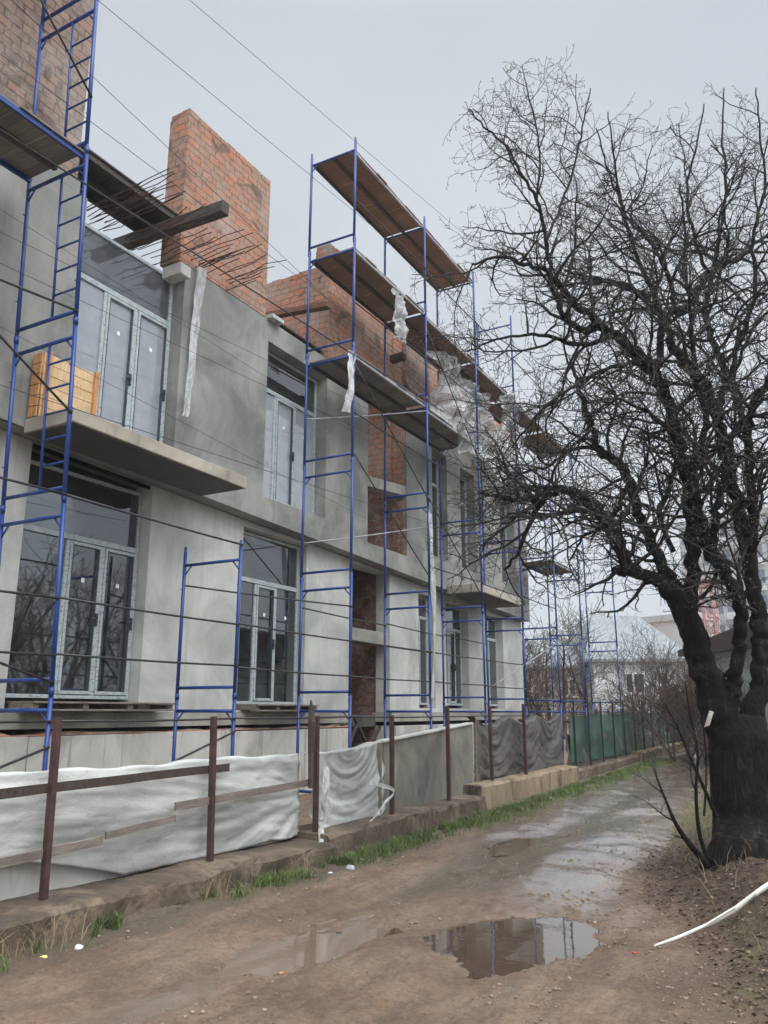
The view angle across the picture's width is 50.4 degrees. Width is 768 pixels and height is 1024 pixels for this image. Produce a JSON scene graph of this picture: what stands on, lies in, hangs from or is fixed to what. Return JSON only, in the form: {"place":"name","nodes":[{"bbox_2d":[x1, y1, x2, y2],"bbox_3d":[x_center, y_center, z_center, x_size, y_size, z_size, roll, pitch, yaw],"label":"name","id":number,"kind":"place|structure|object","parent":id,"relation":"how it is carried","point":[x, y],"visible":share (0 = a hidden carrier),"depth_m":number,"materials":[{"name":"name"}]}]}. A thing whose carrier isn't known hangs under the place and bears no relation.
{"place":"outdoors","nodes":[
{"label":"outdoors","id":0,"kind":"place"},
{"bbox_2d":[0,54,428,374],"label":"overhead wire","id":1,"kind":"object","parent":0,"point":[197,201],"visible":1,"depth_m":10.75,"materials":[{"name":"black metal"}]},
{"bbox_2d":[1,232,433,440],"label":"overhead wire","id":2,"kind":"object","parent":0,"point":[194,325],"visible":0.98,"depth_m":10.57,"materials":[{"name":"black metal"}]},
{"bbox_2d":[0,129,444,412],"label":"overhead wire","id":3,"kind":"object","parent":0,"point":[45,158],"visible":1,"depth_m":10.74,"materials":[{"name":"black metal"}]},
{"bbox_2d":[0,263,454,473],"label":"overhead wire","id":4,"kind":"object","parent":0,"point":[199,355],"visible":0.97,"depth_m":10.54,"materials":[{"name":"black metal"}]},
{"bbox_2d":[0,326,462,569],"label":"overhead wire","id":5,"kind":"object","parent":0,"point":[203,433],"visible":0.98,"depth_m":10.39,"materials":[{"name":"black metal"}]},
{"bbox_2d":[12,0,464,428],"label":"overhead wire","id":6,"kind":"object","parent":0,"point":[214,191],"visible":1,"depth_m":11.05,"materials":[{"name":"black metal"}]},
{"bbox_2d":[1,385,516,551],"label":"overhead wire","id":7,"kind":"object","parent":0,"point":[207,451],"visible":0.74,"depth_m":10.46,"materials":[{"name":"black metal"}]},
{"bbox_2d":[98,0,520,348],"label":"overhead wire","id":8,"kind":"object","parent":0,"point":[276,147],"visible":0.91,"depth_m":11.93,"materials":[{"name":"black metal"}]},
{"bbox_2d":[0,209,642,614],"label":"overhead wire","id":9,"kind":"object","parent":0,"point":[228,353],"visible":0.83,"depth_m":10.78,"materials":[{"name":"black metal"}]},
{"bbox_2d":[0,757,680,974],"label":"verge grass","id":10,"kind":"structure","parent":0,"point":[416,838],"depth_m":10.15,"materials":[{"name":"green plant"}]},
{"bbox_2d":[190,0,559,315],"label":"overhead wire","id":11,"kind":"object","parent":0,"point":[336,125],"visible":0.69,"depth_m":13.67,"materials":[{"name":"black metal"}]},
{"bbox_2d":[0,739,767,1023],"bbox_3d":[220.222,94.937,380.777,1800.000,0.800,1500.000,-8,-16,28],"label":"ground","id":12,"kind":"structure","parent":0,"point":[411,980],"depth_m":5.85,"materials":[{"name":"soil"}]},
{"bbox_2d":[74,944,83,949],"bbox_3d":[-2.122,3.027,5.671,0.062,0.035,0.059,-3,-14,10],"label":"crumpled wrapper","id":13,"kind":"object","parent":12,"relation":"on","point":[78,946],"visible":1,"depth_m":5.66,"materials":[{"name":"white paper"}]},
{"bbox_2d":[0,0,529,794],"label":"unfinished building","id":14,"kind":"structure","parent":12,"relation":"on","point":[116,558],"depth_m":13.67,"materials":[{"name":"concrete"}]},
{"bbox_2d":[27,351,99,417],"bbox_3d":[-4.179,-1.540,10.690,0.230,0.890,0.875,-8,-16,28],"label":"pine crate","id":15,"kind":"object","parent":14,"relation":"on","point":[85,391],"visible":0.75,"depth_m":10.55,"materials":[{"name":"beige wood"}]},
{"bbox_2d":[5,460,142,699],"bbox_3d":[-4.261,0.999,11.321,0.115,3.100,2.160,-8,-16,28],"label":"window","id":16,"kind":"structure","parent":14,"relation":"in","point":[94,569],"depth_m":11.59,"materials":[{"name":"white glass"}]},
{"bbox_2d":[6,701,174,710],"bbox_3d":[-3.858,2.617,10.974,0.530,0.117,2.400,-8,-16,28],"label":"pallet","id":17,"kind":"object","parent":14,"relation":"on","point":[84,706],"visible":0.81,"depth_m":10.66,"materials":[{"name":"grey wood"}]},
{"bbox_2d":[75,222,173,442],"bbox_3d":[-3.947,-2.437,12.172,0.115,3.300,2.000,-8,-16,28],"label":"window","id":18,"kind":"structure","parent":14,"relation":"in","point":[134,360],"depth_m":12.30,"materials":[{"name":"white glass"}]},
{"bbox_2d":[78,146,177,230],"bbox_3d":[-4.221,-4.968,12.748,0.880,0.130,2.035,-8,-16,28],"label":"formwork panel","id":19,"kind":"object","parent":14,"relation":"attached to","point":[105,178],"visible":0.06,"depth_m":12.75,"materials":[{"name":"brown wood"}]},
{"bbox_2d":[112,200,228,249],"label":"timber beam","id":20,"kind":"structure","parent":14,"relation":"on","point":[220,209],"depth_m":12.90,"materials":[{"name":"brown wood"}]},
{"bbox_2d":[182,264,206,416],"bbox_3d":[-3.056,-2.765,13.168,0.070,2.677,0.358,-6,-15,25],"label":"plastic sheet","id":21,"kind":"object","parent":14,"relation":"hanging from","point":[200,285],"visible":1,"depth_m":13.21,"materials":[{"name":"white plastic"}]},
{"bbox_2d":[236,531,298,704],"bbox_3d":[-2.147,1.961,14.899,0.115,3.020,1.930,-8,-16,28],"label":"window","id":22,"kind":"structure","parent":14,"relation":"in","point":[271,565],"depth_m":14.96,"materials":[{"name":"white glass"}]},
{"bbox_2d":[236,704,318,710],"bbox_3d":[-1.876,3.459,14.404,0.530,0.117,1.800,-8,-16,28],"label":"pallet","id":23,"kind":"object","parent":14,"relation":"on","point":[269,707],"visible":0.73,"depth_m":14.05,"materials":[{"name":"wood"}]},
{"bbox_2d":[263,351,316,513],"bbox_3d":[-1.885,-1.492,15.767,0.115,2.940,1.980,-8,-16,28],"label":"window","id":24,"kind":"structure","parent":14,"relation":"in","point":[284,424],"depth_m":15.84,"materials":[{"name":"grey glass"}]},
{"bbox_2d":[266,313,322,352],"bbox_3d":[-2.245,-3.491,16.412,1.060,0.210,2.050,-8,-16,28],"label":"formwork panel","id":25,"kind":"object","parent":14,"relation":"attached to","point":[294,334],"visible":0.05,"depth_m":16.32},
{"bbox_2d":[266,300,331,317],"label":"timber beam","id":26,"kind":"structure","parent":14,"relation":"attached to","point":[314,307],"depth_m":16.28,"materials":[{"name":"brown wood"}]},
{"bbox_2d":[390,352,405,363],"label":"timber beam","id":27,"kind":"structure","parent":14,"relation":"on","point":[397,357],"depth_m":19.66,"materials":[{"name":"brown wood"}]},
{"bbox_2d":[418,596,427,704],"bbox_3d":[0.855,3.402,20.161,0.074,2.650,0.880,-8,-16,28],"label":"window","id":28,"kind":"structure","parent":14,"relation":"in","point":[422,614],"depth_m":20.36,"materials":[{"name":"grey glass"}]},
{"bbox_2d":[432,456,438,556],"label":"window","id":29,"kind":"structure","parent":14,"relation":"in","point":[434,467],"depth_m":21.40,"materials":[{"name":"grey glass"}]},
{"bbox_2d":[445,605,462,705],"bbox_3d":[1.766,3.804,21.690,0.115,2.600,1.430,-8,-16,28],"label":"window","id":30,"kind":"structure","parent":14,"relation":"in","point":[453,646],"depth_m":21.90,"materials":[{"name":"grey glass"}]},
{"bbox_2d":[460,475,467,568],"bbox_3d":[2.076,0.260,22.647,0.074,2.760,0.980,-8,-16,28],"label":"window","id":31,"kind":"structure","parent":14,"relation":"in","point":[463,514],"depth_m":22.94,"materials":[{"name":"grey glass"}]},
{"bbox_2d":[487,618,498,705],"bbox_3d":[3.069,4.397,23.980,0.074,2.540,1.230,-8,-16,28],"label":"window","id":32,"kind":"structure","parent":14,"relation":"in","point":[491,624],"depth_m":24.25,"materials":[{"name":"grey glass"}]},
{"bbox_2d":[500,501,508,582],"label":"window","id":33,"kind":"structure","parent":14,"relation":"in","point":[504,555],"depth_m":25.50,"materials":[{"name":"grey glass"}]},
{"bbox_2d":[214,914,390,977],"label":"puddle","id":34,"kind":"object","parent":12,"relation":"on","point":[292,952],"visible":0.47,"depth_m":5.83,"materials":[{"name":"liquid"}]},
{"bbox_2d":[0,0,621,792],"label":"scaffold","id":35,"kind":"object","parent":12,"relation":"on","point":[50,680],"visible":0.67,"depth_m":12.97,"materials":[{"name":"blue metal"}]},
{"bbox_2d":[0,92,84,182],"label":"scaffold deck","id":36,"kind":"structure","parent":35,"relation":"on","point":[25,126],"depth_m":9.79,"materials":[{"name":"brown wood"}]},
{"bbox_2d":[341,350,355,412],"bbox_3d":[-0.637,-2.393,14.960,0.148,1.291,0.500,-8,-16,28],"label":"white rag","id":37,"kind":"object","parent":35,"relation":"attached to","point":[349,396],"visible":0.94,"depth_m":14.92,"materials":[{"name":"white fabric"}]},
{"bbox_2d":[311,247,423,324],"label":"scaffold deck","id":38,"kind":"structure","parent":35,"relation":"on","point":[374,295],"depth_m":17.13,"materials":[{"name":"red wood"}]},
{"bbox_2d":[309,353,425,413],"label":"scaffold deck","id":39,"kind":"structure","parent":35,"relation":"on","point":[388,394],"depth_m":16.77,"materials":[{"name":"brown wood"}]},
{"bbox_2d":[314,151,422,239],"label":"scaffold deck","id":40,"kind":"structure","parent":35,"relation":"on","point":[379,200],"depth_m":17.73,"materials":[{"name":"red wood"}]},
{"bbox_2d":[391,288,408,342],"bbox_3d":[0.328,-4.101,17.050,0.202,1.100,0.580,-8,-16,28],"label":"plastic sheet","id":41,"kind":"object","parent":35,"relation":"hanging from","point":[400,314],"visible":0.99,"depth_m":17.07,"materials":[{"name":"white plastic"}]},
{"bbox_2d":[387,228,471,291],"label":"scaffold deck","id":42,"kind":"structure","parent":35,"relation":"on","point":[440,261],"depth_m":20.22,"materials":[{"name":"red wood"}]},
{"bbox_2d":[386,316,474,369],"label":"scaffold deck","id":43,"kind":"structure","parent":35,"relation":"on","point":[416,325],"depth_m":19.59,"materials":[{"name":"red wood"}]},
{"bbox_2d":[387,408,474,451],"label":"scaffold deck","id":44,"kind":"structure","parent":35,"relation":"on","point":[415,422],"depth_m":19.10,"materials":[{"name":"brown wood"}]},
{"bbox_2d":[429,512,435,697],"bbox_3d":[0.985,1.864,16.757,0.069,3.804,0.350,-5,-15,21],"label":"plastic sheet","id":45,"kind":"object","parent":35,"relation":"hanging from","point":[433,589],"visible":0.99,"depth_m":16.87,"materials":[{"name":"white plastic"}]},
{"bbox_2d":[424,349,501,474],"bbox_3d":[2.006,-2.322,20.196,0.749,2.086,4.575,-8,-16,28],"label":"plastic sheet","id":46,"kind":"object","parent":35,"relation":"hanging from","point":[462,447],"visible":0.69,"depth_m":19.88,"materials":[{"name":"plastic"}]},
{"bbox_2d":[440,363,507,402],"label":"scaffold deck","id":47,"kind":"structure","parent":35,"relation":"on","point":[483,383],"depth_m":21.86,"materials":[{"name":"red wood"}]},
{"bbox_2d":[486,390,524,483],"bbox_3d":[3.401,-2.018,22.630,0.607,2.733,2.759,-8,-16,28],"label":"plastic sheet","id":48,"kind":"object","parent":35,"relation":"hanging from","point":[502,397],"visible":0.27,"depth_m":22.80,"materials":[{"name":"white plastic"}]},
{"bbox_2d":[488,401,544,432],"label":"scaffold deck","id":49,"kind":"structure","parent":35,"relation":"on","point":[492,411],"depth_m":24.35,"materials":[{"name":"red wood"}]},
{"bbox_2d":[524,432,567,459],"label":"scaffold deck","id":50,"kind":"structure","parent":35,"relation":"on","point":[543,442],"depth_m":26.61,"materials":[{"name":"red wood"}]},
{"bbox_2d":[521,560,575,576],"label":"scaffold deck","id":51,"kind":"structure","parent":35,"relation":"on","point":[547,574],"depth_m":25.81,"materials":[{"name":"brown wood"}]},
{"bbox_2d":[0,704,694,953],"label":"fence","id":52,"kind":"object","parent":12,"relation":"on","point":[430,779],"visible":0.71,"depth_m":8.88,"materials":[{"name":"concrete"}]},
{"bbox_2d":[0,836,103,867],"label":"board","id":53,"kind":"object","parent":52,"relation":"attached to","point":[20,858],"visible":0.98,"depth_m":6.42,"materials":[{"name":"wood"}]},
{"bbox_2d":[0,763,229,799],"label":"board","id":54,"kind":"object","parent":52,"relation":"attached to","point":[19,791],"visible":1,"depth_m":6.98,"materials":[{"name":"brown wood"}]},
{"bbox_2d":[104,815,175,839],"bbox_3d":[-2.143,2.787,7.230,0.024,0.112,0.826,-8,-16,28],"label":"board","id":55,"kind":"object","parent":52,"relation":"attached to","point":[110,834],"visible":1,"depth_m":7.19,"materials":[{"name":"wood"}]},
{"bbox_2d":[0,753,300,874],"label":"tarpaulin","id":56,"kind":"object","parent":52,"relation":"on","point":[88,813],"visible":0.8,"depth_m":7.52,"materials":[{"name":"white plastic"}]},
{"bbox_2d":[174,779,307,810],"bbox_3d":[-1.406,2.944,8.543,0.024,0.137,2.204,-8,-16,28],"label":"board","id":57,"kind":"object","parent":52,"relation":"attached to","point":[195,803],"visible":1,"depth_m":8.39,"materials":[{"name":"brown wood"}]},
{"bbox_2d":[308,700,315,787],"bbox_3d":[-0.848,2.705,9.526,0.095,0.994,0.137,4,-14,-15],"label":"split post","id":58,"kind":"object","parent":52,"relation":"attached to","point":[311,730],"visible":1,"depth_m":9.51,"materials":[{"name":"grey wood"}]},
{"bbox_2d":[318,767,329,841],"bbox_3d":[-0.702,3.364,9.420,0.087,0.809,0.368,-2,-14,9],"label":"white strip","id":59,"kind":"object","parent":52,"relation":"attached to","point":[326,790],"visible":1,"depth_m":9.50,"materials":[{"name":"white plastic"}]},
{"bbox_2d":[320,768,330,819],"bbox_3d":[-0.678,3.290,9.534,0.056,0.566,0.193,-8,-16,28],"label":"white strip","id":60,"kind":"object","parent":52,"relation":"hanging from","point":[327,800],"visible":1,"depth_m":9.52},
{"bbox_2d":[302,741,385,828],"bbox_3d":[-0.488,3.454,10.403,0.215,0.977,1.742,-8,-16,28],"label":"tarpaulin","id":61,"kind":"object","parent":52,"relation":"on","point":[352,794],"visible":0.84,"depth_m":10.42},
{"bbox_2d":[369,781,394,821],"bbox_3d":[-0.028,3.757,10.615,0.035,0.546,0.721,-7,-15,27],"label":"white strip","id":62,"kind":"object","parent":52,"relation":"attached to","point":[386,786],"visible":0.97,"depth_m":10.66,"materials":[{"name":"white plastic"}]},
{"bbox_2d":[467,713,564,780],"bbox_3d":[2.733,4.672,16.047,0.223,1.382,4.902,-8,-16,28],"label":"tarpaulin","id":63,"kind":"object","parent":52,"relation":"hanging from","point":[544,740],"visible":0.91,"depth_m":15.61,"materials":[{"name":"grey fabric"}]},
{"bbox_2d":[569,698,681,765],"bbox_3d":[8.109,6.554,25.113,0.102,1.852,16.000,-8,-16,28],"label":"green fence","id":64,"kind":"object","parent":52,"relation":"on","point":[587,731],"visible":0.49,"depth_m":21.14,"materials":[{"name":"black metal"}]},
{"bbox_2d":[564,732,624,765],"bbox_3d":[5.306,5.806,20.304,0.080,0.710,5.200,-8,-16,28],"label":"grey sheet","id":65,"kind":"object","parent":64,"relation":"hanging from","point":[567,739],"visible":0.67,"depth_m":19.14,"materials":[{"name":"grey fabric"}]},
{"bbox_2d":[345,864,354,869],"bbox_3d":[-0.352,3.749,8.595,0.102,0.060,0.094,5,-15,-18],"label":"plastic bag","id":66,"kind":"object","parent":12,"relation":"on","point":[350,867],"visible":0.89,"depth_m":8.57,"materials":[{"name":"white plastic"}]},
{"bbox_2d":[351,707,380,743],"bbox_3d":[-0.422,4.814,17.303,0.332,1.327,1.535,-7,-15,25],"label":"debris board","id":67,"kind":"object","parent":12,"relation":"on","point":[358,727],"visible":0.41,"depth_m":17.32,"materials":[{"name":"grey wood"}]},
{"bbox_2d":[0,810,767,967],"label":"dry grass","id":68,"kind":"structure","parent":12,"relation":"on","point":[65,939],"depth_m":5.92,"materials":[{"name":"plant"}]},
{"bbox_2d":[384,917,602,977],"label":"puddle","id":69,"kind":"object","parent":12,"relation":"on","point":[491,948],"visible":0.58,"depth_m":6.01,"materials":[{"name":"liquid"}]},
{"bbox_2d":[486,838,547,855],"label":"puddle","id":70,"kind":"object","parent":12,"relation":"on","point":[517,845],"visible":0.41,"depth_m":10.16,"materials":[{"name":"liquid"}]},
{"bbox_2d":[497,840,512,844],"bbox_3d":[1.528,4.176,10.314,0.288,0.029,0.024,13,-19,-41],"label":"stick","id":71,"kind":"object","parent":70,"relation":"in","point":[504,842],"visible":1,"depth_m":10.31,"materials":[{"name":"wood"}]},
{"bbox_2d":[518,624,571,721],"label":"bare tree","id":72,"kind":"object","parent":12,"relation":"on","point":[541,654],"visible":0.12,"depth_m":41.50,"materials":[{"name":"black plant"}]},
{"bbox_2d":[516,621,595,735],"bbox_3d":[5.912,6.376,30.627,4.050,4.851,5.341,-15,-21,47],"label":"bush","id":73,"kind":"object","parent":12,"relation":"on","point":[539,692],"visible":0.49,"depth_m":30.28,"materials":[{"name":"brown plant"}]},
{"bbox_2d":[522,609,605,738],"bbox_3d":[7.048,7.118,35.835,4.443,5.854,7.087,9,-16,-31],"label":"bare tree","id":74,"kind":"object","parent":12,"relation":"on","point":[563,666],"visible":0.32,"depth_m":34.94,"materials":[{"name":"black plant"}]},
{"bbox_2d":[527,703,636,750],"bbox_3d":[6.446,6.979,26.300,3.885,1.594,0.060,-8,-16,28],"label":"picket fence","id":75,"kind":"object","parent":12,"relation":"on","point":[565,721],"visible":0.2,"depth_m":26.63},
{"bbox_2d":[546,629,623,711],"bbox_3d":[9.220,7.630,36.723,3.486,5.174,5.073,-11,-17,37],"label":"bare tree","id":76,"kind":"object","parent":12,"relation":"on","point":[580,665],"visible":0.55,"depth_m":36.50,"materials":[{"name":"black plant"}]},
{"bbox_2d":[542,595,627,643],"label":"bare tree","id":77,"kind":"object","parent":12,"relation":"on","point":[569,625],"visible":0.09,"depth_m":58.46,"materials":[{"name":"brown plant"}]},
{"bbox_2d":[406,45,767,871],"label":"bare tree","id":78,"kind":"object","parent":12,"relation":"on","point":[738,781],"visible":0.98,"depth_m":8.83,"materials":[{"name":"black plant"}]},
{"bbox_2d":[514,615,690,733],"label":"white house","id":79,"kind":"structure","parent":12,"relation":"on","point":[603,624],"depth_m":42.59,"materials":[{"name":"paint"}]},
{"bbox_2d":[562,678,577,697],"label":"window","id":80,"kind":"structure","parent":79,"relation":"in","point":[569,679],"depth_m":42.45,"materials":[{"name":"grey glass"}]},
{"bbox_2d":[625,673,645,694],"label":"window","id":81,"kind":"structure","parent":79,"relation":"in","point":[629,674],"depth_m":41.07,"materials":[{"name":"grey glass"}]},
{"bbox_2d":[561,672,656,714],"bbox_3d":[8.795,7.860,32.205,4.174,3.023,2.505,9,-16,-32],"label":"bush","id":82,"kind":"object","parent":12,"relation":"on","point":[618,708],"visible":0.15,"depth_m":32.36,"materials":[{"name":"brown plant"}]},
{"bbox_2d":[592,617,685,712],"bbox_3d":[11.422,7.188,35.136,4.939,5.246,5.441,-8,-16,28],"label":"bush","id":83,"kind":"object","parent":12,"relation":"on","point":[631,672],"visible":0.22,"depth_m":34.94,"materials":[{"name":"brown plant"}]},
{"bbox_2d":[596,641,694,744],"bbox_3d":[11.045,6.887,30.128,5.807,4.260,4.920,-8,-16,28],"label":"bush","id":84,"kind":"object","parent":12,"relation":"on","point":[676,671],"visible":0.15,"depth_m":29.78,"materials":[{"name":"brown plant"}]},
{"bbox_2d":[582,637,749,761],"bbox_3d":[8.917,5.421,23.434,6.285,3.590,3.775,-1,-14,6],"label":"bush","id":85,"kind":"object","parent":12,"relation":"on","point":[693,709],"visible":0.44,"depth_m":23.16,"materials":[{"name":"brown plant"}]},
{"bbox_2d":[640,612,718,645],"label":"apartment block","id":86,"kind":"structure","parent":12,"relation":"on","point":[667,626],"depth_m":102.33,"materials":[{"name":"white paint"}]},
{"bbox_2d":[628,658,738,868],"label":"sucker shoots","id":87,"kind":"object","parent":12,"relation":"on","point":[704,861],"visible":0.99,"depth_m":7.98,"materials":[{"name":"black plant"}]},
{"bbox_2d":[667,719,708,765],"bbox_3d":[8.987,5.931,21.039,2.400,1.879,3.637,4,-14,-17],"label":"bush","id":88,"kind":"object","parent":12,"relation":"on","point":[693,741],"visible":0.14,"depth_m":21.66,"materials":[{"name":"plant"}]},
{"bbox_2d":[642,834,767,1023],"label":"leaf litter","id":89,"kind":"object","parent":12,"relation":"on","point":[734,956],"visible":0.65,"depth_m":6.38,"materials":[{"name":"brown plant"}]},
{"bbox_2d":[699,578,720,636],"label":"tower crane","id":90,"kind":"object","parent":12,"relation":"on","point":[713,612],"visible":0.23,"depth_m":84.88,"materials":[{"name":"red paint"}]},
{"bbox_2d":[654,882,767,945],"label":"white ribbon","id":91,"kind":"object","parent":12,"relation":"on","point":[741,904],"visible":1,"depth_m":5.87,"materials":[{"name":"white plastic"}]},
{"bbox_2d":[675,507,767,632],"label":"apartment block","id":92,"kind":"structure","parent":12,"relation":"on","point":[723,612],"depth_m":115.44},
{"bbox_2d":[718,600,723,613],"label":"window","id":93,"kind":"structure","parent":92,"relation":"in","point":[721,611],"depth_m":115.95,"materials":[{"name":"grey glass"}]},
{"bbox_2d":[722,549,729,559],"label":"window","id":94,"kind":"structure","parent":92,"relation":"in","point":[725,551],"depth_m":116.46,"materials":[{"name":"grey glass"}]},
{"bbox_2d":[727,599,733,611],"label":"window","id":95,"kind":"structure","parent":92,"relation":"in","point":[730,609],"depth_m":114.96,"materials":[{"name":"grey glass"}]},
{"bbox_2d":[757,544,762,556],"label":"window","id":96,"kind":"structure","parent":92,"relation":"in","point":[759,547],"depth_m":113.04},
{"bbox_2d":[758,569,765,582],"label":"window","id":97,"kind":"structure","parent":92,"relation":"in","point":[761,572],"depth_m":112.23,"materials":[{"name":"grey glass"}]},
{"bbox_2d":[763,595,767,608],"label":"window","id":98,"kind":"structure","parent":92,"relation":"in","point":[765,597],"depth_m":111.30,"materials":[{"name":"grey glass"}]},
{"bbox_2d":[678,616,767,756],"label":"garage","id":99,"kind":"structure","parent":12,"relation":"on","point":[725,644],"depth_m":23.32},
{"bbox_2d":[703,601,750,635],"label":"bare tree","id":100,"kind":"object","parent":12,"relation":"on","point":[714,634],"visible":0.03,"depth_m":54.72,"materials":[{"name":"black plant"}]},
{"bbox_2d":[81,0,767,645],"label":"sky","id":101,"kind":"structure","parent":0,"point":[395,76],"materials":[{"name":"grey"}]},
{"bbox_2d":[669,784,711,851],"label":"grass","id":102,"kind":"structure","parent":0,"point":[680,824],"depth_m":11.21,"materials":[{"name":"plant"}]}
]}

